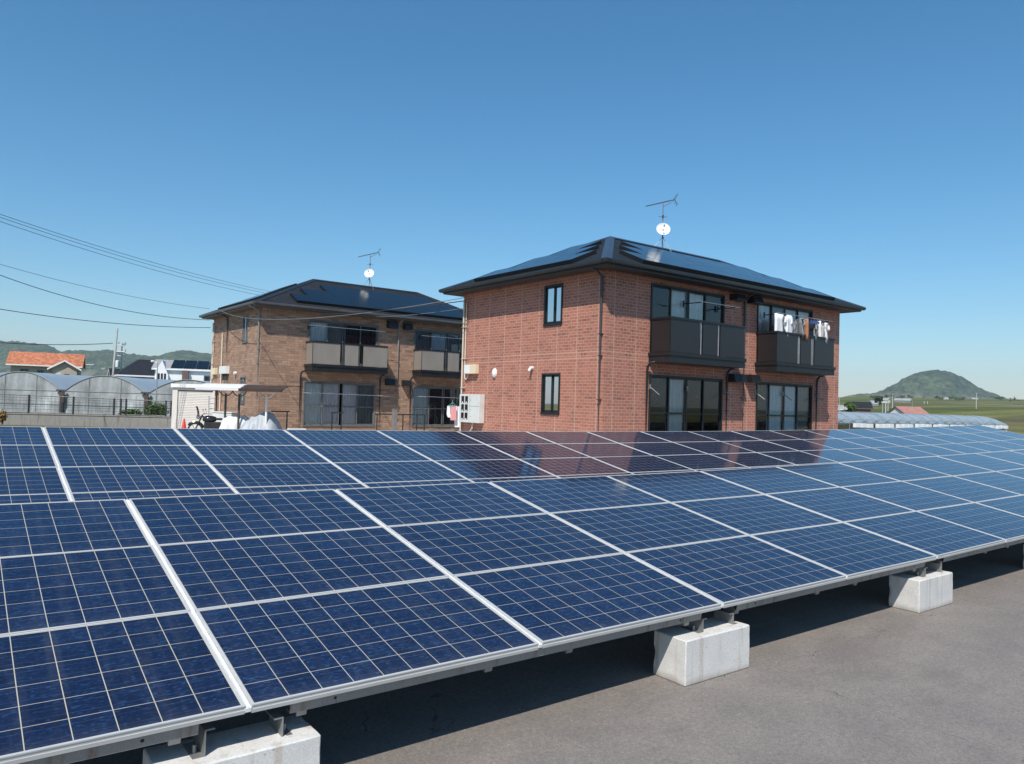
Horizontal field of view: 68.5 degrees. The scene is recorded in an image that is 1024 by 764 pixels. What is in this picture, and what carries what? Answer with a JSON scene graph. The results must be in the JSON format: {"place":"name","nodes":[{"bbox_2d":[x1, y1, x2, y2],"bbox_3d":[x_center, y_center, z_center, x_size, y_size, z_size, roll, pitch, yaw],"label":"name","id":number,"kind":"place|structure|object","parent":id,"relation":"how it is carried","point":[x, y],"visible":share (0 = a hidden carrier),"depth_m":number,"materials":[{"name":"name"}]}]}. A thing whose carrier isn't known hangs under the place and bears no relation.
{"place":"outdoors","nodes":[
{"label":"outdoors","id":0,"kind":"place"},
{"bbox_2d":[5,351,85,374],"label":"house","id":1,"kind":"structure","parent":0,"point":[55,363],"depth_m":104.94,"materials":[{"name":"orange tile"}]},
{"bbox_2d":[0,413,171,427],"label":"retaining wall","id":2,"kind":"structure","parent":0,"point":[40,419],"depth_m":37.90,"materials":[{"name":"concrete"}]},
{"bbox_2d":[0,394,171,416],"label":"fence","id":3,"kind":"object","parent":2,"relation":"on","point":[114,411],"visible":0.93,"depth_m":38.06,"materials":[{"name":"black metal"}]},
{"bbox_2d":[0,340,210,375],"bbox_3d":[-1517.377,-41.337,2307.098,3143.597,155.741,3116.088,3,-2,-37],"label":"hills","id":4,"kind":"structure","parent":0,"point":[100,359],"depth_m":1968.25,"materials":[{"name":"green plant"}]},
{"bbox_2d":[287,428,305,429],"bbox_3d":[-7.316,1.955,25.489,0.600,0.755,0.180,3,-2,-37],"label":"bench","id":5,"kind":"object","parent":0,"point":[296,429],"visible":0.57,"depth_m":25.43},
{"bbox_2d":[0,396,1023,433],"bbox_3d":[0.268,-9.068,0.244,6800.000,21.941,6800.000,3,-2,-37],"label":"ground","id":6,"kind":"structure","parent":0,"point":[1010,413],"depth_m":309.58,"materials":[{"name":"green plant"}]},
{"bbox_2d":[0,409,7,424],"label":"dry plant","id":7,"kind":"object","parent":6,"relation":"on","point":[3,416],"visible":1,"depth_m":35.47,"materials":[{"name":"brown plant"}]},
{"bbox_2d":[0,371,92,413],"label":"polytunnel","id":8,"kind":"structure","parent":6,"relation":"on","point":[20,383],"depth_m":55.96,"materials":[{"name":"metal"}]},
{"bbox_2d":[56,389,64,412],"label":"gutter post","id":9,"kind":"object","parent":6,"relation":"on","point":[60,398],"visible":0.88,"depth_m":55.67,"materials":[{"name":"metal"}]},
{"bbox_2d":[107,368,119,376],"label":"house","id":10,"kind":"structure","parent":6,"relation":"on","point":[109,373],"depth_m":94.80,"materials":[{"name":"grey stone"}]},
{"bbox_2d":[112,328,125,375],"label":"utility pole","id":11,"kind":"object","parent":6,"relation":"on","point":[114,359],"visible":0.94,"depth_m":90.06,"materials":[{"name":"concrete"}]},
{"bbox_2d":[0,342,112,344],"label":"overhead cable","id":12,"kind":"object","parent":11,"relation":"attached to","point":[57,344],"visible":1,"depth_m":82.34,"materials":[{"name":"rubber"}]},
{"bbox_2d":[64,375,175,414],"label":"polytunnel","id":13,"kind":"structure","parent":6,"relation":"on","point":[104,386],"depth_m":56.00,"materials":[{"name":"plastic"}]},
{"bbox_2d":[115,342,125,370],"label":"utility pole","id":14,"kind":"object","parent":6,"relation":"on","point":[118,363],"visible":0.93,"depth_m":91.04,"materials":[{"name":"metal"}]},
{"bbox_2d":[0,221,256,294],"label":"overhead cable","id":15,"kind":"object","parent":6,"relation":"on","point":[111,257],"visible":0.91,"depth_m":39.64,"materials":[{"name":"rubber"}]},
{"bbox_2d":[0,217,262,292],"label":"overhead cable","id":16,"kind":"object","parent":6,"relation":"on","point":[121,256],"visible":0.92,"depth_m":40.87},
{"bbox_2d":[118,408,144,415],"bbox_3d":[-20.066,1.692,39.631,1.378,0.623,0.542,3,-2,-37],"label":"bush","id":17,"kind":"object","parent":6,"relation":"on","point":[134,412],"visible":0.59,"depth_m":39.59,"materials":[{"name":"green plant"}]},
{"bbox_2d":[111,359,154,378],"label":"house","id":18,"kind":"structure","parent":6,"relation":"on","point":[139,368],"depth_m":89.58,"materials":[{"name":"grey tile"}]},
{"bbox_2d":[0,214,269,291],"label":"overhead cable","id":19,"kind":"object","parent":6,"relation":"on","point":[125,254],"visible":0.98,"depth_m":41.14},
{"bbox_2d":[140,392,149,414],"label":"gutter post","id":20,"kind":"object","parent":6,"relation":"on","point":[145,397],"visible":0.79,"depth_m":55.69,"materials":[{"name":"metal"}]},
{"bbox_2d":[151,360,157,403],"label":"lamp post","id":21,"kind":"object","parent":6,"relation":"on","point":[152,361],"visible":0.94,"depth_m":45.98,"materials":[{"name":"metal"}]},
{"bbox_2d":[143,401,168,414],"bbox_3d":[-18.853,1.555,39.829,1.244,1.071,0.682,2,-2,-25],"label":"bush","id":22,"kind":"object","parent":6,"relation":"on","point":[158,409],"visible":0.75,"depth_m":39.72,"materials":[{"name":"green plant"}]},
{"bbox_2d":[148,380,209,416],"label":"polytunnel","id":23,"kind":"structure","parent":6,"relation":"on","point":[164,392],"depth_m":56.09,"materials":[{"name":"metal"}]},
{"bbox_2d":[151,359,210,380],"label":"house","id":24,"kind":"structure","parent":6,"relation":"on","point":[183,370],"depth_m":80.03,"materials":[{"name":"white metal"}]},
{"bbox_2d":[204,375,210,380],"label":"window","id":25,"kind":"structure","parent":24,"relation":"in","point":[206,378],"depth_m":80.51,"materials":[{"name":"grey metal"}]},
{"bbox_2d":[838,405,846,411],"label":"house","id":26,"kind":"structure","parent":6,"relation":"on","point":[842,407],"depth_m":189.96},
{"bbox_2d":[841,401,856,411],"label":"tree","id":27,"kind":"object","parent":6,"relation":"on","point":[850,406],"visible":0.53,"depth_m":109.75,"materials":[{"name":"green plant"}]},
{"bbox_2d":[853,423,861,428],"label":"planter trough","id":28,"kind":"object","parent":6,"relation":"on","point":[858,425],"visible":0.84,"depth_m":50.59,"materials":[{"name":"white plastic"}]},
{"bbox_2d":[851,402,872,411],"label":"house","id":29,"kind":"structure","parent":6,"relation":"on","point":[864,407],"depth_m":149.93,"materials":[{"name":"stone"}]},
{"bbox_2d":[860,423,867,428],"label":"planter trough","id":30,"kind":"object","parent":6,"relation":"on","point":[864,426],"visible":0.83,"depth_m":51.12,"materials":[{"name":"white plastic"}]},
{"bbox_2d":[874,396,882,405],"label":"tree","id":31,"kind":"object","parent":6,"relation":"on","point":[877,399],"visible":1,"depth_m":319.65,"materials":[{"name":"green plant"}]},
{"bbox_2d":[875,424,882,427],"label":"planter trough","id":32,"kind":"object","parent":6,"relation":"on","point":[878,425],"visible":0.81,"depth_m":52.36,"materials":[{"name":"white plastic"}]},
{"bbox_2d":[883,398,890,402],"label":"house","id":33,"kind":"structure","parent":6,"relation":"on","point":[888,400],"depth_m":417.04,"materials":[{"name":"white"}]},
{"bbox_2d":[894,398,912,401],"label":"house","id":34,"kind":"structure","parent":6,"relation":"on","point":[902,399],"depth_m":457.73,"materials":[{"name":"white"}]},
{"bbox_2d":[886,406,928,413],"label":"house","id":35,"kind":"structure","parent":6,"relation":"on","point":[907,410],"depth_m":126.71,"materials":[{"name":"red tile"}]},
{"bbox_2d":[838,412,1006,430],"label":"greenhouse","id":36,"kind":"object","parent":6,"relation":"on","point":[846,420],"visible":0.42,"depth_m":57.01,"materials":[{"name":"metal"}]},
{"bbox_2d":[870,394,1019,400],"bbox_3d":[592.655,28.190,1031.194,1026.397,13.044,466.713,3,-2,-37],"label":"wood","id":37,"kind":"object","parent":6,"relation":"on","point":[936,397],"visible":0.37,"depth_m":633.60,"materials":[{"name":"green plant"}]},
{"bbox_2d":[0,0,1023,398],"label":"sky","id":38,"kind":"structure","parent":0,"point":[869,154],"materials":[{"name":"blue"}]},
{"bbox_2d":[69,542,1023,763],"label":"pavement","id":39,"kind":"structure","parent":0,"point":[863,672],"depth_m":4.76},
{"bbox_2d":[0,426,69,503],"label":"solar table","id":40,"kind":"object","parent":39,"relation":"on","point":[29,472],"visible":0.77,"depth_m":8.36,"materials":[{"name":"glass"}]},
{"bbox_2d":[0,499,245,763],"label":"solar table","id":41,"kind":"object","parent":39,"relation":"on","point":[106,648],"visible":1,"depth_m":3.61,"materials":[{"name":"glass"}]},
{"bbox_2d":[42,427,366,500],"bbox_3d":[-3.879,1.333,9.573,3.330,1.345,3.875,3,-2,-37],"label":"solar table","id":42,"kind":"object","parent":39,"relation":"on","point":[100,463],"visible":0.75,"depth_m":9.59,"materials":[{"name":"glass"}]},
{"bbox_2d":[142,714,320,763],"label":"concrete block","id":43,"kind":"structure","parent":39,"relation":"on","point":[264,742],"depth_m":3.36,"materials":[{"name":"white concrete"}]},
{"bbox_2d":[199,279,462,430],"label":"apartment house","id":44,"kind":"structure","parent":39,"relation":"on","point":[359,371],"depth_m":34.35,"materials":[{"name":"brown brick"}]},
{"bbox_2d":[0,275,202,319],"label":"overhead cable","id":45,"kind":"object","parent":44,"relation":"attached to","point":[97,304],"visible":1,"depth_m":31.16,"materials":[{"name":"black rubber"}]},
{"bbox_2d":[0,264,208,308],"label":"overhead cable","id":46,"kind":"object","parent":44,"relation":"attached to","point":[98,289],"visible":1,"depth_m":31.33,"materials":[{"name":"rubber"}]},
{"bbox_2d":[0,309,210,327],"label":"overhead cable","id":47,"kind":"object","parent":44,"relation":"attached to","point":[105,322],"visible":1,"depth_m":31.69,"materials":[{"name":"black rubber"}]},
{"bbox_2d":[239,377,245,403],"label":"window","id":48,"kind":"structure","parent":44,"relation":"in","point":[242,379],"depth_m":33.35,"materials":[{"name":"glass"}]},
{"bbox_2d":[241,315,247,342],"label":"window","id":49,"kind":"structure","parent":44,"relation":"in","point":[245,320],"depth_m":33.46,"materials":[{"name":"glass"}]},
{"bbox_2d":[302,381,375,426],"bbox_3d":[-7.760,1.002,33.830,3.456,1.986,0.196,3,-2,-37],"label":"window","id":50,"kind":"structure","parent":44,"relation":"in","point":[357,410],"depth_m":33.82,"materials":[{"name":"grey glass"}]},
{"bbox_2d":[219,297,463,319],"bbox_3d":[-8.142,-2.856,29.552,15.405,1.024,1.663,0,-2,39],"label":"overhead cable","id":51,"kind":"object","parent":44,"relation":"attached to","point":[342,315],"visible":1,"depth_m":27.34,"materials":[{"name":"black rubber"}]},
{"bbox_2d":[308,319,378,366],"bbox_3d":[-7.612,-1.717,33.955,3.346,1.936,0.196,3,-2,-37],"label":"window","id":52,"kind":"structure","parent":44,"relation":"in","point":[318,332],"depth_m":33.96,"materials":[{"name":"black glass"}]},
{"bbox_2d":[359,248,380,289],"bbox_3d":[-7.323,-5.798,38.565,1.127,2.187,0.724,2,-2,-23],"label":"rooftop antenna","id":53,"kind":"object","parent":44,"relation":"on","point":[369,273],"visible":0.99,"depth_m":38.54,"materials":[{"name":"metal"}]},
{"bbox_2d":[411,386,460,426],"bbox_3d":[-3.451,1.227,37.085,3.446,1.966,0.196,3,-2,-37],"label":"window","id":54,"kind":"structure","parent":44,"relation":"in","point":[431,406],"depth_m":36.84,"materials":[{"name":"black glass"}]},
{"bbox_2d":[413,329,461,371],"bbox_3d":[-3.410,-1.508,37.128,3.346,1.936,0.196,3,-2,-37],"label":"window","id":55,"kind":"structure","parent":44,"relation":"in","point":[437,342],"depth_m":37.04,"materials":[{"name":"grey glass"}]},
{"bbox_2d":[284,430,558,487],"bbox_3d":[-1.234,1.482,11.571,3.327,1.311,3.874,3,-2,-37],"label":"solar table","id":56,"kind":"object","parent":39,"relation":"on","point":[378,458],"visible":0.78,"depth_m":11.68,"materials":[{"name":"glass"}]},
{"bbox_2d":[126,482,721,736],"bbox_3d":[-0.720,1.462,5.457,3.322,1.053,2.907,3,-2,-37],"label":"solar table","id":57,"kind":"object","parent":39,"relation":"on","point":[300,603],"visible":0.99,"depth_m":4.88,"materials":[{"name":"glass"}]},
{"bbox_2d":[457,431,694,477],"bbox_3d":[1.412,1.626,13.569,3.323,1.288,3.875,3,-2,-37],"label":"solar table","id":58,"kind":"object","parent":39,"relation":"on","point":[569,454],"visible":0.68,"depth_m":13.74,"materials":[{"name":"glass"}]},
{"bbox_2d":[439,236,865,431],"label":"apartment house","id":59,"kind":"structure","parent":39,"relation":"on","point":[610,333],"depth_m":23.11,"materials":[{"name":"red brick"}]},
{"bbox_2d":[334,300,464,313],"bbox_3d":[-4.706,-2.633,26.873,6.851,0.358,0.796,1,-2,32],"label":"overhead cable","id":60,"kind":"object","parent":59,"relation":"attached to","point":[399,308],"visible":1,"depth_m":26.00,"materials":[{"name":"black rubber"}]},
{"bbox_2d":[382,308,463,316],"bbox_3d":[-3.351,-2.429,26.336,3.996,0.214,0.286,1,-2,32],"label":"overhead cable","id":61,"kind":"object","parent":59,"relation":"attached to","point":[423,313],"visible":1,"depth_m":26.07,"materials":[{"name":"rubber"}]},
{"bbox_2d":[540,373,560,414],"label":"window","id":62,"kind":"structure","parent":59,"relation":"in","point":[550,382],"depth_m":22.30,"materials":[{"name":"black metal"}]},
{"bbox_2d":[543,283,562,325],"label":"window","id":63,"kind":"structure","parent":59,"relation":"in","point":[553,294],"depth_m":22.37,"materials":[{"name":"glass"}]},
{"bbox_2d":[645,194,677,250],"bbox_3d":[5.431,-5.728,27.122,1.127,2.187,0.724,2,-2,-23],"label":"rooftop antenna","id":64,"kind":"object","parent":59,"relation":"on","point":[662,228],"visible":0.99,"depth_m":27.10,"materials":[{"name":"metal"}]},
{"bbox_2d":[648,374,722,430],"bbox_3d":[5.209,0.959,22.600,3.346,2.236,0.196,3,-2,-37],"label":"window","id":65,"kind":"structure","parent":59,"relation":"in","point":[665,410],"depth_m":22.35,"materials":[{"name":"black glass"}]},
{"bbox_2d":[649,283,724,356],"bbox_3d":[5.291,-1.794,22.674,3.366,2.006,0.195,3,-2,-37],"label":"window","id":66,"kind":"structure","parent":59,"relation":"in","point":[676,295],"depth_m":22.64,"materials":[{"name":"glass"}]},
{"bbox_2d":[774,313,783,331],"bbox_3d":[8.629,-1.886,24.332,0.515,0.800,0.109,3,-2,-43],"label":"towel","id":67,"kind":"object","parent":59,"relation":"hanging from","point":[778,323],"visible":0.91,"depth_m":24.29,"materials":[{"name":"white fabric"}]},
{"bbox_2d":[755,382,812,430],"bbox_3d":[9.260,1.161,25.659,3.286,2.236,0.195,3,-2,-37],"label":"window","id":68,"kind":"structure","parent":59,"relation":"in","point":[768,415],"depth_m":25.68,"materials":[{"name":"glass"}]},
{"bbox_2d":[756,302,812,364],"bbox_3d":[9.306,-1.594,25.706,3.256,2.006,0.196,3,-2,-37],"label":"window","id":69,"kind":"structure","parent":59,"relation":"in","point":[767,323],"depth_m":25.32,"materials":[{"name":"black glass"}]},
{"bbox_2d":[783,313,792,335],"bbox_3d":[9.048,-1.866,24.608,0.157,0.800,0.739,0,-2,39],"label":"shirt","id":70,"kind":"object","parent":59,"relation":"hanging from","point":[787,323],"visible":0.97,"depth_m":24.42,"materials":[{"name":"white fabric"}]},
{"bbox_2d":[793,318,804,338],"bbox_3d":[9.578,-1.808,25.067,0.169,0.800,0.739,2,-2,-4],"label":"shirt","id":71,"kind":"object","parent":59,"relation":"hanging from","point":[798,325],"visible":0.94,"depth_m":24.98,"materials":[{"name":"grey fabric"}]},
{"bbox_2d":[804,319,808,339],"bbox_3d":[9.757,-1.780,25.192,0.120,0.800,0.515,2,-2,-13],"label":"towel","id":72,"kind":"object","parent":59,"relation":"hanging from","point":[806,330],"visible":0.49,"depth_m":24.97,"materials":[{"name":"brown fabric"}]},
{"bbox_2d":[813,323,816,342],"bbox_3d":[10.253,-1.704,25.583,0.164,0.800,0.739,1,-2,13],"label":"shirt","id":73,"kind":"object","parent":59,"relation":"hanging from","point":[814,332],"visible":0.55,"depth_m":25.32,"materials":[{"name":"grey fabric"}]},
{"bbox_2d":[816,320,820,336],"bbox_3d":[10.525,-1.759,25.869,0.114,0.800,0.515,1,-2,7],"label":"towel","id":74,"kind":"object","parent":59,"relation":"hanging from","point":[818,332],"visible":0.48,"depth_m":25.66,"materials":[{"name":"white fabric"}]},
{"bbox_2d":[821,321,829,342],"bbox_3d":[10.767,-1.719,25.969,0.164,0.800,0.739,2,-2,1],"label":"shirt","id":75,"kind":"object","parent":59,"relation":"hanging from","point":[825,328],"visible":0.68,"depth_m":25.77,"materials":[{"name":"white fabric"}]},
{"bbox_2d":[587,431,794,470],"bbox_3d":[4.058,1.758,15.567,3.323,1.288,3.875,3,-2,-37],"label":"solar table","id":76,"kind":"object","parent":39,"relation":"on","point":[693,451],"visible":0.67,"depth_m":15.80,"materials":[{"name":"glass"}]},
{"bbox_2d":[653,617,749,686],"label":"concrete block","id":77,"kind":"structure","parent":39,"relation":"on","point":[713,649],"depth_m":5.18,"materials":[{"name":"white concrete"}]},
{"bbox_2d":[488,471,936,624],"bbox_3d":[1.927,1.594,7.456,3.322,1.054,2.907,3,-2,-37],"label":"solar table","id":78,"kind":"object","parent":39,"relation":"on","point":[733,548],"visible":0.94,"depth_m":7.04,"materials":[{"name":"glass"}]},
{"bbox_2d":[689,430,873,464],"bbox_3d":[6.704,1.879,17.565,3.324,1.309,3.875,3,-2,-37],"label":"solar table","id":79,"kind":"object","parent":39,"relation":"on","point":[790,449],"visible":0.59,"depth_m":17.82,"materials":[{"name":"glass"}]},
{"bbox_2d":[770,429,937,459],"bbox_3d":[9.351,1.994,19.564,3.328,1.342,3.874,3,-2,-37],"label":"solar table","id":80,"kind":"object","parent":39,"relation":"on","point":[867,447],"visible":0.63,"depth_m":19.84,"materials":[{"name":"glass"}]},
{"bbox_2d":[700,463,1023,572],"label":"solar table","id":81,"kind":"object","parent":39,"relation":"on","point":[939,525],"visible":0.89,"depth_m":9.12,"materials":[{"name":"glass"}]},
{"bbox_2d":[836,428,988,455],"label":"solar table","id":82,"kind":"object","parent":39,"relation":"on","point":[938,447],"visible":0.58,"depth_m":21.86,"materials":[{"name":"glass"}]},
{"bbox_2d":[889,570,952,612],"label":"concrete block","id":83,"kind":"structure","parent":39,"relation":"on","point":[929,591],"depth_m":7.18,"materials":[{"name":"white concrete"}]},
{"bbox_2d":[840,456,1023,516],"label":"solar table","id":84,"kind":"object","parent":39,"relation":"on","point":[990,488],"visible":0.85,"depth_m":11.55,"materials":[{"name":"glass"}]},
{"bbox_2d":[893,427,1023,451],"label":"solar table","id":85,"kind":"object","parent":39,"relation":"on","point":[970,440],"visible":0.79,"depth_m":23.86,"materials":[{"name":"glass"}]},
{"bbox_2d":[937,451,1023,478],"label":"solar table","id":86,"kind":"object","parent":39,"relation":"on","point":[1009,462],"visible":0.69,"depth_m":13.85,"materials":[{"name":"glass"}]},
{"bbox_2d":[941,425,1023,445],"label":"solar table","id":87,"kind":"object","parent":39,"relation":"on","point":[999,434],"visible":0.88,"depth_m":26.15,"materials":[{"name":"glass"}]},
{"bbox_2d":[1012,449,1023,453],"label":"solar table","id":88,"kind":"object","parent":39,"relation":"on","point":[1020,451],"visible":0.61,"depth_m":15.72,"materials":[{"name":"glass"}]},
{"bbox_2d":[844,369,1006,398],"bbox_3d":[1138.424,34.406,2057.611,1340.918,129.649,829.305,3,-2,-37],"label":"hill","id":89,"kind":"structure","parent":0,"point":[932,383],"depth_m":1859.17,"materials":[{"name":"green plant"}]},
{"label":"path","id":90,"kind":"structure","parent":0,"visible":0},
{"bbox_2d":[181,418,185,427],"bbox_3d":[-14.758,1.986,33.797,0.380,0.700,0.380,3,-2,-37],"label":"traffic cone","id":91,"kind":"object","parent":90,"relation":"on","point":[184,424],"visible":0.48,"depth_m":33.75,"materials":[{"name":"red plastic"}]},
{"bbox_2d":[171,383,216,428],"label":"storage shed","id":92,"kind":"structure","parent":90,"relation":"on","point":[187,399],"depth_m":36.11,"materials":[{"name":"beige metal"}]},
{"bbox_2d":[188,406,222,428],"bbox_3d":[-12.555,1.693,31.609,2.038,1.302,0.840,2,-2,-14],"label":"motorcycle","id":93,"kind":"object","parent":90,"relation":"on","point":[209,422],"visible":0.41,"depth_m":31.42,"materials":[{"name":"metal"}]},
{"bbox_2d":[208,396,215,414],"bbox_3d":[-13.808,1.514,34.571,0.315,1.753,0.190,3,-2,-37],"label":"ladder","id":94,"kind":"object","parent":90,"relation":"on","point":[212,403],"visible":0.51,"depth_m":34.61,"materials":[{"name":"metal"}]},
{"bbox_2d":[211,411,237,421],"bbox_3d":[-12.690,1.851,33.200,1.160,1.070,0.460,1,-2,23],"label":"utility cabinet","id":95,"kind":"object","parent":90,"relation":"on","point":[218,414],"visible":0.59,"depth_m":33.06,"materials":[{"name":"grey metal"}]},
{"bbox_2d":[195,383,259,428],"bbox_3d":[-11.387,1.198,30.012,2.241,2.280,1.190,1,-2,24],"label":"bike port","id":96,"kind":"object","parent":90,"relation":"on","point":[217,386],"visible":0.88,"depth_m":29.80,"materials":[{"name":"white metal"}]},
{"bbox_2d":[219,415,248,428],"bbox_3d":[-11.032,1.834,30.299,1.499,1.027,1.184,2,-2,-6],"label":"bike cover","id":97,"kind":"object","parent":90,"relation":"on","point":[228,422],"visible":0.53,"depth_m":29.98,"materials":[{"name":"white fabric"}]},
{"bbox_2d":[240,412,281,429],"bbox_3d":[-9.882,1.763,29.745,1.572,1.207,1.562,2,-2,6],"label":"bike cover","id":98,"kind":"object","parent":90,"relation":"on","point":[257,421],"visible":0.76,"depth_m":29.36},
{"bbox_2d":[238,385,302,424],"bbox_3d":[-9.383,1.253,29.104,2.148,2.240,1.190,1,-2,25],"label":"bike port","id":99,"kind":"object","parent":90,"relation":"on","point":[263,388],"visible":0.97,"depth_m":28.88,"materials":[{"name":"grey metal"}]},
{"bbox_2d":[271,411,289,429],"bbox_3d":[-9.333,1.782,30.216,0.753,1.245,0.056,3,-2,-37],"label":"railing","id":100,"kind":"object","parent":90,"relation":"on","point":[286,416],"visible":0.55,"depth_m":30.36,"materials":[{"name":"metal"}]},
{"bbox_2d":[331,412,342,429],"bbox_3d":[-7.392,1.889,31.682,0.540,1.225,0.056,3,-2,-37],"label":"railing","id":101,"kind":"object","parent":90,"relation":"on","point":[332,419],"visible":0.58,"depth_m":31.64,"materials":[{"name":"metal"}]},
{"bbox_2d":[391,409,397,430],"bbox_3d":[-5.200,1.898,33.212,0.200,1.410,0.200,3,-2,-37],"label":"gate post","id":102,"kind":"object","parent":90,"relation":"on","point":[394,419],"visible":0.76,"depth_m":33.15,"materials":[{"name":"concrete"}]},
{"bbox_2d":[375,414,425,430],"bbox_3d":[-4.974,2.024,33.508,2.534,1.195,0.056,3,-2,-37],"label":"railing","id":103,"kind":"object","parent":90,"relation":"on","point":[402,419],"visible":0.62,"depth_m":33.58,"materials":[{"name":"black metal"}]},
{"bbox_3d":[-2.877,1.026,36.412,0.504,0.290,0.504,3,-2,-37],"label":"sock hanger","id":104,"kind":"object","parent":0,"visible":0},
{"bbox_2d":[447,406,450,417],"bbox_3d":[-3.016,1.447,36.276,0.266,0.567,0.040,2,-2,-8],"label":"sock","id":105,"kind":"object","parent":104,"relation":"hanging from","point":[448,412],"visible":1,"depth_m":36.25,"materials":[{"name":"white fabric"}]},
{"bbox_2d":[450,406,455,419],"bbox_3d":[-2.818,1.505,36.204,0.280,0.675,0.040,2,-2,-8],"label":"towel","id":106,"kind":"object","parent":104,"relation":"hanging from","point":[453,413],"visible":1,"depth_m":36.18,"materials":[{"name":"pink fabric"}]},
{"bbox_2d":[454,406,459,426],"bbox_3d":[-2.671,1.684,36.427,0.378,1.012,0.040,2,-2,-8],"label":"towel","id":107,"kind":"object","parent":104,"relation":"hanging from","point":[456,423],"visible":0.57,"depth_m":36.41,"materials":[{"name":"white fabric"}]},
{"bbox_3d":[10.102,-2.060,25.379,0.560,0.190,0.320,3,-2,-37],"label":"clip hanger","id":108,"kind":"object","parent":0,"visible":0},
{"bbox_2d":[809,322,813,335],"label":"trousers","id":109,"kind":"object","parent":108,"relation":"hanging from","point":[811,326],"visible":0.62,"depth_m":25.34,"materials":[{"name":"blue fabric"}]}
]}

